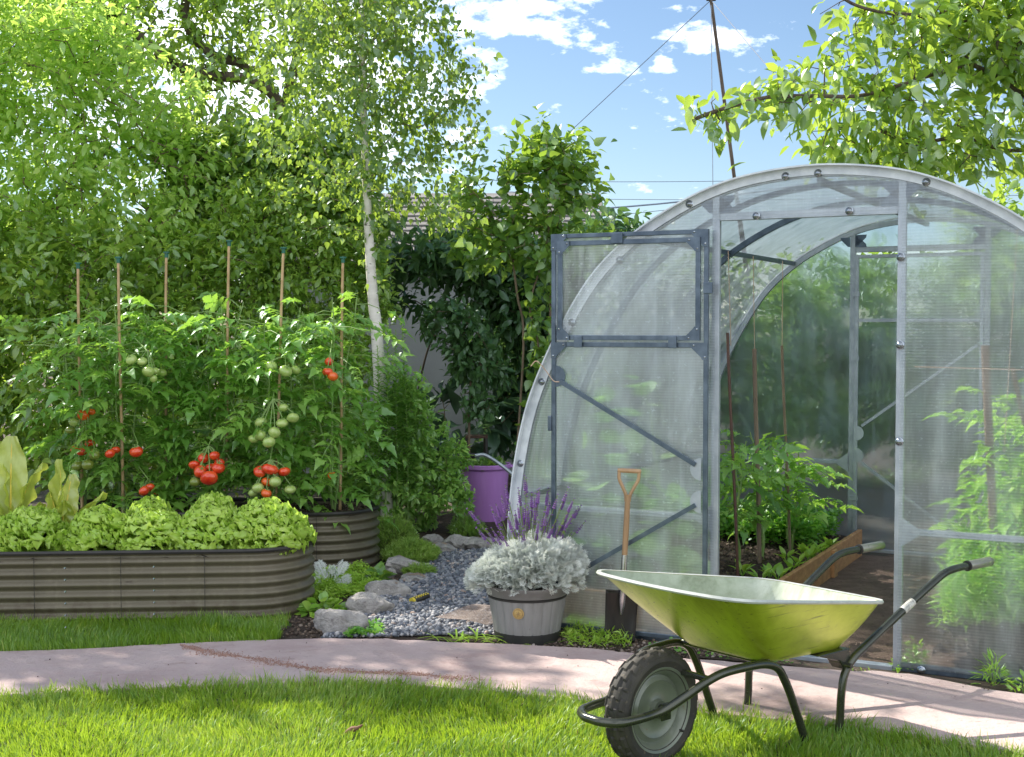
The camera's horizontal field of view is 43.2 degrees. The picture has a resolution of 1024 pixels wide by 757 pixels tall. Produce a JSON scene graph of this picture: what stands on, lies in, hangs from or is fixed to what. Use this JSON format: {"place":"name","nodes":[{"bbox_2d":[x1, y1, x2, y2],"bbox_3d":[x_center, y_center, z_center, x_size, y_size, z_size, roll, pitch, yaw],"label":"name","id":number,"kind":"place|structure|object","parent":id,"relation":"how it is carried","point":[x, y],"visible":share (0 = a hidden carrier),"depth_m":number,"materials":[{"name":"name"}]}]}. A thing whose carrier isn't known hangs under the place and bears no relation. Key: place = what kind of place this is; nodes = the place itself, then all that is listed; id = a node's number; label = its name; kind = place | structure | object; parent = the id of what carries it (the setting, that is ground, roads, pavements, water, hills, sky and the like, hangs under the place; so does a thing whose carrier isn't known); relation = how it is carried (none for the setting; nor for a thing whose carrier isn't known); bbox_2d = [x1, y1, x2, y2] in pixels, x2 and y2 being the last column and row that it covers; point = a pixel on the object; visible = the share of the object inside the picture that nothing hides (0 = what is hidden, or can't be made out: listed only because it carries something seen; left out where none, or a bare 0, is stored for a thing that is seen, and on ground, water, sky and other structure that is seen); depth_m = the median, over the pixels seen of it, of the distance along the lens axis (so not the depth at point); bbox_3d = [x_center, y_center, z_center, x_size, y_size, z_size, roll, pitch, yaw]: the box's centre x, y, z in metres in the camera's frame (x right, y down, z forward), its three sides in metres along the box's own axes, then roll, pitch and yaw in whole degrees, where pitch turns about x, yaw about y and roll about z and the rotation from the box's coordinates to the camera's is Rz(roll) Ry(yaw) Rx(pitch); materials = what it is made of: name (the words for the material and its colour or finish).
{"place":"outdoors","nodes":[
{"label":"outdoors","id":0,"kind":"place"},
{"bbox_2d":[0,608,291,650],"bbox_3d":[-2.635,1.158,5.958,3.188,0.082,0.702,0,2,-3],"label":"verge grass","id":1,"kind":"structure","parent":0,"point":[142,631],"depth_m":5.97,"materials":[{"name":"green plant"}]},
{"bbox_2d":[0,541,314,627],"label":"raised bed","id":2,"kind":"object","parent":1,"relation":"on","point":[54,584],"visible":0.72,"depth_m":6.27,"materials":[{"name":"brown metal"}]},
{"bbox_2d":[0,436,48,515],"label":"chard","id":3,"kind":"object","parent":2,"relation":"on","point":[17,490],"visible":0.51,"depth_m":6.65,"materials":[{"name":"green plant"}]},
{"bbox_2d":[0,505,70,551],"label":"lettuce","id":4,"kind":"object","parent":2,"relation":"on","point":[32,528],"visible":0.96,"depth_m":6.34,"materials":[{"name":"green plant"}]},
{"bbox_2d":[45,459,107,522],"bbox_3d":[-2.237,0.638,6.648,0.328,0.444,0.142,0,2,0],"label":"chard","id":5,"kind":"object","parent":2,"relation":"on","point":[63,500],"visible":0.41,"depth_m":6.66,"materials":[{"name":"green plant"}]},
{"bbox_2d":[61,503,127,550],"bbox_3d":[-2.068,0.771,6.495,0.400,0.295,0.402,-5,5,0],"label":"lettuce","id":6,"kind":"object","parent":2,"relation":"on","point":[97,527],"visible":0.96,"depth_m":6.37,"materials":[{"name":"green plant"}]},
{"bbox_2d":[126,495,175,516],"bbox_3d":[-1.902,0.761,6.769,0.344,0.298,0.367,1,20,0],"label":"lettuce","id":7,"kind":"object","parent":2,"relation":"on","point":[148,503],"visible":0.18,"depth_m":6.72,"materials":[{"name":"green plant"}]},
{"bbox_2d":[114,509,190,549],"bbox_3d":[-1.792,0.783,6.474,0.426,0.265,0.392,-8,3,0],"label":"lettuce","id":8,"kind":"object","parent":2,"relation":"on","point":[147,530],"visible":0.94,"depth_m":6.36,"materials":[{"name":"green plant"}]},
{"bbox_2d":[172,501,238,549],"bbox_3d":[-1.508,0.774,6.483,0.407,0.321,0.410,0,1,0],"label":"lettuce","id":9,"kind":"object","parent":2,"relation":"on","point":[206,525],"visible":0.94,"depth_m":6.37,"materials":[{"name":"green plant"}]},
{"bbox_2d":[190,491,237,511],"bbox_3d":[-1.578,0.740,6.794,0.347,0.298,0.338,-4,-3,0],"label":"lettuce","id":10,"kind":"object","parent":2,"relation":"on","point":[220,499],"visible":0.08,"depth_m":6.76,"materials":[{"name":"green plant"}]},
{"bbox_2d":[226,496,317,556],"bbox_3d":[-1.232,0.760,6.532,0.492,0.338,0.418,-4,4,0],"label":"lettuce","id":11,"kind":"object","parent":2,"relation":"on","point":[269,522],"visible":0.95,"depth_m":6.41,"materials":[{"name":"green plant"}]},
{"bbox_2d":[236,193,604,474],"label":"shed","id":12,"kind":"structure","parent":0,"point":[581,458],"depth_m":12.61,"materials":[{"name":"stone"}]},
{"bbox_2d":[0,668,1023,756],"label":"lawn","id":13,"kind":"structure","parent":0,"point":[493,720],"depth_m":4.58,"materials":[{"name":"plant"}]},
{"bbox_2d":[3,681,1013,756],"bbox_3d":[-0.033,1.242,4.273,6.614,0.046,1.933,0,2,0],"label":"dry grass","id":14,"kind":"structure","parent":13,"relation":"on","point":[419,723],"depth_m":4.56,"materials":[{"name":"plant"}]},
{"bbox_2d":[577,541,993,756],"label":"wheelbarrow","id":15,"kind":"object","parent":13,"relation":"on","point":[648,701],"visible":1,"depth_m":4.28,"materials":[{"name":"metal"}]},
{"bbox_2d":[0,638,1023,754],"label":"garden path","id":16,"kind":"structure","parent":0,"point":[942,705],"depth_m":5.26,"materials":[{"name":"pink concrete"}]},
{"bbox_2d":[180,644,491,682],"bbox_3d":[-0.801,1.201,5.405,1.530,0.009,0.214,1,2,21],"label":"grit","id":17,"kind":"object","parent":16,"relation":"on","point":[200,649],"visible":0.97,"depth_m":5.36,"materials":[{"name":"grey gravel"}]},
{"bbox_2d":[0,0,1023,334],"label":"sky","id":18,"kind":"structure","parent":0,"point":[568,56],"materials":[{"name":"blue"}]},
{"bbox_2d":[1,336,1023,693],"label":"ground","id":19,"kind":"structure","parent":0,"point":[609,524],"depth_m":10.11,"materials":[{"name":"brown soil"}]},
{"bbox_2d":[0,180,231,498],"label":"hedge shrub","id":20,"kind":"object","parent":19,"relation":"on","point":[39,292],"visible":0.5,"depth_m":9.29,"materials":[{"name":"green plant"}]},
{"bbox_2d":[1,186,242,465],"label":"background bush","id":21,"kind":"object","parent":19,"relation":"on","point":[132,250],"depth_m":12.79,"materials":[{"name":"green plant"}]},
{"bbox_2d":[0,0,262,506],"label":"sunny shrub","id":22,"kind":"object","parent":19,"relation":"on","point":[83,161],"visible":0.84,"depth_m":9.62,"materials":[{"name":"green plant"}]},
{"bbox_2d":[0,0,417,416],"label":"old fruit tree","id":23,"kind":"object","parent":19,"relation":"on","point":[186,14],"visible":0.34,"depth_m":12.19,"materials":[{"name":"green plant"}]},
{"bbox_2d":[134,99,406,497],"bbox_3d":[-1.907,-0.589,10.288,2.167,3.239,1.110,0,2,0],"label":"cherry shrub","id":24,"kind":"object","parent":19,"relation":"on","point":[237,144],"visible":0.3,"depth_m":10.04,"materials":[{"name":"green plant"}]},
{"bbox_2d":[154,156,410,497],"bbox_3d":[-1.764,-0.311,9.729,1.982,2.767,1.366,0,2,0],"label":"mock orange","id":25,"kind":"object","parent":19,"relation":"on","point":[262,241],"visible":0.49,"depth_m":9.61,"materials":[{"name":"green plant"}]},
{"bbox_2d":[412,291,518,452],"bbox_3d":[-0.320,0.166,10.309,0.853,1.730,0.598,1,3,31],"label":"young tree","id":26,"kind":"object","parent":19,"relation":"on","point":[484,365],"visible":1,"depth_m":10.21,"materials":[{"name":"green plant"}]},
{"bbox_2d":[404,370,579,492],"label":"shade plant","id":27,"kind":"object","parent":19,"relation":"on","point":[499,429],"visible":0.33,"depth_m":10.95,"materials":[{"name":"green plant"}]},
{"bbox_2d":[346,198,674,488],"bbox_3d":[0.149,-0.309,11.353,3.266,2.626,1.568,-1,2,-26],"label":"creeper","id":28,"kind":"object","parent":19,"relation":"on","point":[494,297],"visible":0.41,"depth_m":10.97,"materials":[{"name":"green plant"}]},
{"bbox_2d":[427,102,628,518],"bbox_3d":[0.128,-0.441,9.734,1.376,3.233,0.979,1,2,24],"label":"lilac","id":29,"kind":"object","parent":19,"relation":"on","point":[564,175],"visible":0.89,"depth_m":9.60,"materials":[{"name":"green plant"}]},
{"bbox_2d":[277,515,797,665],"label":"flower bed soil","id":30,"kind":"structure","parent":19,"relation":"on","point":[442,530],"depth_m":6.01,"materials":[{"name":"brown soil"}]},
{"bbox_2d":[74,498,380,569],"bbox_3d":[-1.800,0.955,7.701,1.997,0.358,1.022,0,2,0],"label":"raised bed","id":31,"kind":"object","parent":30,"relation":"on","point":[337,544],"visible":0.22,"depth_m":7.62,"materials":[{"name":"brown metal"}]},
{"bbox_2d":[75,262,83,507],"bbox_3d":[-2.594,0.068,7.759,0.040,1.526,0.039,0,2,0],"label":"bamboo cane","id":32,"kind":"object","parent":31,"relation":"on","point":[78,341],"visible":0.57,"depth_m":7.74,"materials":[{"name":"brown wood"}]},
{"bbox_2d":[0,295,172,509],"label":"tomato plant","id":33,"kind":"object","parent":31,"relation":"on","point":[42,447],"visible":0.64,"depth_m":7.67,"materials":[{"name":"green plant"}]},
{"bbox_2d":[115,257,124,511],"bbox_3d":[-2.313,0.059,7.628,0.040,1.554,0.039,0,2,0],"label":"bamboo cane","id":34,"kind":"object","parent":31,"relation":"on","point":[119,359],"visible":0.83,"depth_m":7.62,"materials":[{"name":"brown wood"}]},
{"bbox_2d":[30,304,215,512],"bbox_3d":[-2.327,0.210,7.674,1.087,1.297,0.975,0,2,0],"label":"tomato plant","id":35,"kind":"object","parent":31,"relation":"on","point":[149,373],"visible":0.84,"depth_m":7.58,"materials":[{"name":"green plant"}]},
{"bbox_2d":[83,300,257,505],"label":"tomato plant","id":36,"kind":"object","parent":31,"relation":"on","point":[134,405],"visible":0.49,"depth_m":7.79,"materials":[{"name":"green plant"}]},
{"bbox_2d":[143,291,309,509],"bbox_3d":[-1.762,0.151,7.824,1.102,1.378,1.080,0,2,0],"label":"tomato plant","id":37,"kind":"object","parent":31,"relation":"on","point":[207,476],"visible":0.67,"depth_m":7.68,"materials":[{"name":"green plant"}]},
{"bbox_2d":[224,240,231,490],"bbox_3d":[-1.725,-0.006,7.856,0.066,1.666,0.039,0,2,0],"label":"bamboo cane","id":38,"kind":"object","parent":31,"relation":"on","point":[228,294],"visible":0.62,"depth_m":7.83,"materials":[{"name":"brown wood"}]},
{"bbox_2d":[187,297,369,534],"bbox_3d":[-1.399,0.211,7.777,1.151,1.390,1.140,0,2,0],"label":"tomato plant","id":39,"kind":"object","parent":31,"relation":"on","point":[270,467],"visible":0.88,"depth_m":7.58,"materials":[{"name":"green plant"}]},
{"bbox_2d":[275,247,286,497],"bbox_3d":[-1.381,0.026,7.707,0.090,1.615,0.039,0,2,0],"label":"bamboo cane","id":40,"kind":"object","parent":31,"relation":"on","point":[281,321],"visible":0.63,"depth_m":7.68,"materials":[{"name":"brown wood"}]},
{"bbox_2d":[248,290,429,532],"bbox_3d":[-1.061,0.199,7.778,1.119,1.447,1.085,0,2,0],"label":"tomato plant","id":41,"kind":"object","parent":31,"relation":"on","point":[330,373],"visible":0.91,"depth_m":7.71,"materials":[{"name":"green plant"}]},
{"bbox_2d":[338,257,345,509],"bbox_3d":[-1.025,0.048,7.808,0.057,1.563,0.039,0,2,0],"label":"bamboo cane","id":42,"kind":"object","parent":31,"relation":"on","point":[341,356],"visible":0.79,"depth_m":7.79,"materials":[{"name":"brown wood"}]},
{"bbox_2d":[295,591,346,617],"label":"plant","id":43,"kind":"object","parent":30,"relation":"on","point":[305,606],"visible":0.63,"depth_m":6.43,"materials":[{"name":"green plant"}]},
{"bbox_2d":[248,577,402,638],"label":"bed crumbs","id":44,"kind":"object","parent":30,"relation":"on","point":[297,632],"visible":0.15,"depth_m":6.14,"materials":[{"name":"soil"}]},
{"bbox_2d":[312,560,351,587],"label":"silver plant","id":45,"kind":"object","parent":30,"relation":"on","point":[335,573],"visible":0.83,"depth_m":7.02,"materials":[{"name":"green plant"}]},
{"bbox_2d":[313,608,368,633],"bbox_3d":[-0.801,1.156,6.067,0.251,0.156,0.137,1,2,24],"label":"rock","id":46,"kind":"object","parent":30,"relation":"on","point":[329,620],"visible":0.73,"depth_m":6.02,"materials":[{"name":"grey stone"}]},
{"bbox_2d":[312,559,381,602],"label":"groundcover","id":47,"kind":"object","parent":30,"relation":"on","point":[357,574],"visible":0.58,"depth_m":6.99,"materials":[{"name":"green plant"}]},
{"bbox_2d":[231,0,503,516],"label":"birch tree","id":48,"kind":"object","parent":30,"relation":"on","point":[356,20],"visible":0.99,"depth_m":8.75,"materials":[{"name":"green plant"}]},
{"bbox_2d":[345,592,394,614],"bbox_3d":[-0.709,1.144,6.454,0.248,0.164,0.128,0,2,0],"label":"rock","id":49,"kind":"object","parent":30,"relation":"on","point":[368,602],"visible":0.71,"depth_m":6.41,"materials":[{"name":"grey stone"}]},
{"bbox_2d":[360,561,395,580],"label":"plant","id":50,"kind":"object","parent":30,"relation":"on","point":[381,571],"visible":0.62,"depth_m":7.21,"materials":[{"name":"green plant"}]},
{"bbox_2d":[361,344,395,499],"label":"tall herb","id":51,"kind":"object","parent":30,"relation":"on","point":[379,440],"visible":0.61,"depth_m":8.77,"materials":[{"name":"green plant"}]},
{"bbox_2d":[369,319,404,516],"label":"tall herb","id":52,"kind":"object","parent":30,"relation":"on","point":[387,389],"visible":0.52,"depth_m":8.77,"materials":[{"name":"green plant"}]},
{"bbox_2d":[314,366,476,533],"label":"green shrub","id":53,"kind":"object","parent":30,"relation":"on","point":[445,483],"visible":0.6,"depth_m":8.95,"materials":[{"name":"green plant"}]},
{"bbox_2d":[380,330,414,505],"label":"tall herb","id":54,"kind":"object","parent":30,"relation":"on","point":[396,398],"visible":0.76,"depth_m":8.81,"materials":[{"name":"green plant"}]},
{"bbox_2d":[377,512,419,549],"bbox_3d":[-0.782,0.989,8.385,0.376,0.246,0.547,0,2,0],"label":"juniper","id":55,"kind":"object","parent":30,"relation":"on","point":[389,533],"visible":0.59,"depth_m":8.31,"materials":[{"name":"green plant"}]},
{"bbox_2d":[385,555,419,573],"bbox_3d":[-0.633,1.100,7.561,0.207,0.118,0.172,1,2,21],"label":"rock","id":56,"kind":"object","parent":30,"relation":"on","point":[397,563],"visible":0.66,"depth_m":7.51,"materials":[{"name":"grey stone"}]},
{"bbox_2d":[321,547,493,638],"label":"gravel","id":57,"kind":"structure","parent":30,"relation":"on","point":[449,568],"depth_m":6.59,"materials":[{"name":"grey gravel"}]},
{"bbox_2d":[343,618,385,636],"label":"weeds","id":58,"kind":"object","parent":57,"relation":"on","point":[375,628],"visible":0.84,"depth_m":6.00,"materials":[{"name":"green plant"}]},
{"bbox_2d":[364,579,411,596],"bbox_3d":[-0.657,1.130,6.874,0.255,0.122,0.123,0,2,0],"label":"rock","id":59,"kind":"object","parent":57,"relation":"on","point":[394,587],"visible":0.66,"depth_m":6.84,"materials":[{"name":"grey stone"}]},
{"bbox_2d":[436,604,492,624],"bbox_3d":[-0.151,1.140,6.275,0.311,0.019,0.332,1,3,34],"label":"stepping stone","id":60,"kind":"object","parent":57,"relation":"on","point":[471,614],"visible":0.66,"depth_m":6.26,"materials":[{"name":"brown stone"}]},
{"bbox_2d":[392,312,424,522],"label":"tall herb","id":61,"kind":"object","parent":30,"relation":"on","point":[405,389],"visible":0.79,"depth_m":8.86,"materials":[{"name":"green plant"}]},
{"bbox_2d":[379,536,441,563],"bbox_3d":[-0.621,1.054,7.932,0.400,0.180,0.498,0,2,0],"label":"juniper","id":62,"kind":"object","parent":30,"relation":"on","point":[416,549],"visible":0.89,"depth_m":7.84,"materials":[{"name":"green plant"}]},
{"bbox_2d":[400,561,437,573],"bbox_3d":[-0.533,1.112,7.483,0.222,0.120,0.204,2,3,41],"label":"juniper","id":63,"kind":"object","parent":30,"relation":"on","point":[422,568],"visible":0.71,"depth_m":7.45,"materials":[{"name":"green plant"}]},
{"bbox_2d":[442,534,470,548],"bbox_3d":[-0.366,1.075,8.372,0.215,0.134,0.137,0,2,0],"label":"rock","id":64,"kind":"object","parent":30,"relation":"on","point":[457,541],"visible":0.65,"depth_m":8.34,"materials":[{"name":"grey stone"}]},
{"bbox_2d":[447,513,487,536],"bbox_3d":[-0.309,1.010,8.903,0.304,0.182,0.428,1,2,20],"label":"juniper","id":65,"kind":"object","parent":30,"relation":"on","point":[466,526],"visible":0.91,"depth_m":8.82,"materials":[{"name":"green plant"}]},
{"bbox_2d":[464,537,501,548],"bbox_3d":[-0.191,1.078,8.361,0.276,0.094,0.169,0,2,0],"label":"rock","id":66,"kind":"object","parent":30,"relation":"on","point":[475,542],"visible":0.48,"depth_m":8.30,"materials":[{"name":"grey stone"}]},
{"bbox_2d":[460,455,512,521],"bbox_3d":[-0.210,0.815,9.667,0.412,0.479,0.392,2,3,41],"label":"bucket","id":67,"kind":"object","parent":30,"relation":"on","point":[487,478],"visible":0.67,"depth_m":9.51,"materials":[{"name":"purple plastic"}]},
{"bbox_2d":[485,578,571,645],"bbox_3d":[0.070,1.068,5.962,0.419,0.268,0.419,0,2,0],"label":"planter","id":68,"kind":"object","parent":30,"relation":"on","point":[533,616],"visible":0.79,"depth_m":5.82,"materials":[{"name":"grey wood"}]},
{"bbox_2d":[467,475,585,580],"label":"lavender","id":69,"kind":"object","parent":68,"relation":"on","point":[526,520],"visible":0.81,"depth_m":5.96,"materials":[{"name":"purple plant"}]},
{"bbox_2d":[463,529,591,595],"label":"silver ragwort","id":70,"kind":"object","parent":68,"relation":"in","point":[550,561],"visible":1,"depth_m":5.82,"materials":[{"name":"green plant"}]},
{"bbox_2d":[560,611,632,646],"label":"weeds","id":71,"kind":"object","parent":30,"relation":"on","point":[570,632],"visible":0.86,"depth_m":5.89,"materials":[{"name":"green plant"}]},
{"bbox_2d":[512,630,725,657],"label":"soil chips","id":72,"kind":"object","parent":30,"relation":"on","point":[633,646],"visible":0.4,"depth_m":5.80,"materials":[{"name":"brown soil"}]},
{"bbox_2d":[605,468,640,642],"bbox_3d":[0.500,0.800,5.834,0.163,0.793,0.052,0,2,0],"label":"spade","id":73,"kind":"object","parent":30,"relation":"on","point":[621,607],"visible":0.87,"depth_m":5.86,"materials":[{"name":"metal"}]},
{"bbox_2d":[511,0,804,284],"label":"mast","id":74,"kind":"object","parent":19,"relation":"on","point":[737,202],"visible":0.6,"depth_m":13.88,"materials":[{"name":"grey metal"}]},
{"bbox_2d":[562,241,793,487],"bbox_3d":[1.708,-0.072,11.525,2.736,2.637,1.679,0,2,0],"label":"background bush","id":75,"kind":"object","parent":19,"relation":"on","point":[678,380],"visible":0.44,"depth_m":11.31,"materials":[{"name":"green plant"}]},
{"bbox_2d":[671,0,1023,223],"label":"walnut tree","id":76,"kind":"object","parent":19,"relation":"on","point":[962,29],"visible":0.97,"depth_m":7.52,"materials":[{"name":"green plant"}]},
{"bbox_2d":[755,238,984,424],"bbox_3d":[3.562,-0.066,12.010,2.887,2.580,1.676,0,2,0],"label":"background bush","id":77,"kind":"object","parent":19,"relation":"on","point":[781,255],"depth_m":11.98,"materials":[{"name":"green plant"}]},
{"bbox_2d":[947,161,1023,426],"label":"background bush","id":78,"kind":"object","parent":19,"relation":"on","point":[1001,190],"visible":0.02,"depth_m":11.36,"materials":[{"name":"green plant"}]},
{"bbox_2d":[968,648,1014,685],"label":"weed","id":79,"kind":"object","parent":19,"relation":"on","point":[995,664],"visible":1,"depth_m":5.19,"materials":[{"name":"green plant"}]},
{"bbox_2d":[562,555,1023,674],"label":"earth floor","id":80,"kind":"structure","parent":0,"point":[869,575],"depth_m":6.43,"materials":[{"name":"soil"}]},
{"bbox_2d":[562,527,861,629],"bbox_3d":[1.184,1.065,7.255,1.058,0.172,2.445,1,3,27],"label":"wooden bed","id":81,"kind":"object","parent":80,"relation":"on","point":[590,602],"visible":0.31,"depth_m":7.08,"materials":[{"name":"wood"}]},
{"bbox_2d":[556,387,630,585],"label":"cucumber plant","id":82,"kind":"object","parent":81,"relation":"on","point":[607,435],"visible":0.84,"depth_m":6.55,"materials":[{"name":"green plant"}]},
{"bbox_2d":[614,375,694,571],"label":"cucumber plant","id":83,"kind":"object","parent":81,"relation":"on","point":[633,440],"visible":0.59,"depth_m":6.46,"materials":[{"name":"green plant"}]},
{"bbox_2d":[621,475,709,574],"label":"cucumber plant","id":84,"kind":"object","parent":81,"relation":"on","point":[674,560],"visible":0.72,"depth_m":6.10,"materials":[{"name":"green plant"}]},
{"bbox_2d":[571,528,843,590],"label":"leafy plants","id":85,"kind":"object","parent":81,"relation":"on","point":[597,577],"visible":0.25,"depth_m":7.47,"materials":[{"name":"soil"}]},
{"bbox_2d":[726,333,738,575],"bbox_3d":[1.147,0.405,6.720,0.078,1.285,0.020,0,2,0],"label":"wooden stake","id":86,"kind":"object","parent":81,"relation":"on","point":[732,452],"visible":0.94,"depth_m":6.71,"materials":[{"name":"brown paint"}]},
{"bbox_2d":[693,440,814,562],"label":"tomato plant","id":87,"kind":"object","parent":81,"relation":"on","point":[767,456],"visible":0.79,"depth_m":6.88,"materials":[{"name":"green plant"}]},
{"bbox_2d":[752,349,761,562],"bbox_3d":[1.361,0.432,7.180,0.062,1.195,0.028,0,2,0],"label":"wooden stake","id":88,"kind":"object","parent":81,"relation":"on","point":[756,442],"visible":0.81,"depth_m":7.16,"materials":[{"name":"brown wood"}]},
{"bbox_2d":[678,495,843,546],"bbox_3d":[1.527,0.874,8.015,0.937,0.240,0.723,1,3,27],"label":"parsley","id":89,"kind":"object","parent":81,"relation":"on","point":[806,528],"visible":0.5,"depth_m":7.80,"materials":[{"name":"green plant"}]},
{"bbox_2d":[708,429,822,558],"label":"tomato plant","id":90,"kind":"object","parent":81,"relation":"on","point":[786,504],"visible":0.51,"depth_m":7.35,"materials":[{"name":"green plant"}]},
{"bbox_2d":[781,346,790,550],"bbox_3d":[1.565,0.416,7.381,0.074,1.210,0.020,0,2,0],"label":"wooden stake","id":91,"kind":"object","parent":81,"relation":"on","point":[785,431],"visible":0.79,"depth_m":7.37,"materials":[{"name":"brown wood"}]},
{"bbox_2d":[738,447,862,549],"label":"tomato plant","id":92,"kind":"object","parent":81,"relation":"on","point":[806,496],"visible":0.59,"depth_m":7.54,"materials":[{"name":"green plant"}]},
{"bbox_2d":[507,163,1023,684],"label":"greenhouse","id":93,"kind":"object","parent":80,"relation":"on","point":[861,339],"visible":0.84,"depth_m":7.84,"materials":[{"name":"metal"}]},
{"bbox_2d":[531,229,712,638],"bbox_3d":[0.484,0.253,5.878,0.878,1.833,0.052,1,3,26],"label":"front door","id":94,"kind":"structure","parent":93,"relation":"in","point":[701,236],"depth_m":5.83,"materials":[{"name":"metal"}]},
{"bbox_2d":[849,252,984,557],"bbox_3d":[2.480,0.163,7.952,0.784,1.860,0.026,1,3,27],"label":"back door","id":95,"kind":"structure","parent":93,"relation":"in","point":[945,296],"depth_m":7.94,"materials":[{"name":"plastic"}]},
{"bbox_2d":[902,635,930,663],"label":"weed","id":96,"kind":"object","parent":80,"relation":"on","point":[915,651],"visible":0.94,"depth_m":5.44,"materials":[{"name":"green plant"}]},
{"bbox_2d":[932,594,1023,665],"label":"planting soil","id":97,"kind":"structure","parent":80,"relation":"on","point":[976,641],"depth_m":5.54,"materials":[{"name":"brown soil"}]},
{"bbox_2d":[923,386,1023,626],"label":"tomato plant","id":98,"kind":"object","parent":97,"relation":"on","point":[979,485],"visible":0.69,"depth_m":5.70,"materials":[{"name":"green plant"}]},
{"bbox_2d":[926,490,1023,631],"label":"dill","id":99,"kind":"object","parent":97,"relation":"on","point":[1006,567],"visible":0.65,"depth_m":5.45,"materials":[{"name":"green plant"}]},
{"bbox_2d":[981,345,1000,630],"bbox_3d":[2.075,0.477,5.597,0.104,1.240,0.039,0,2,0],"label":"wooden stake","id":100,"kind":"object","parent":97,"relation":"on","point":[988,430],"visible":0.75,"depth_m":5.58,"materials":[{"name":"brown wood"}]},
{"bbox_2d":[977,377,1023,499],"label":"tomato plant","id":101,"kind":"object","parent":97,"relation":"on","point":[1015,470],"visible":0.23,"depth_m":6.38,"materials":[{"name":"green plant"}]},
{"bbox_2d":[1011,368,1023,425],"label":"wooden stake","id":102,"kind":"object","parent":97,"relation":"on","point":[1017,391],"visible":0.94,"depth_m":5.70,"materials":[{"name":"brown wood"}]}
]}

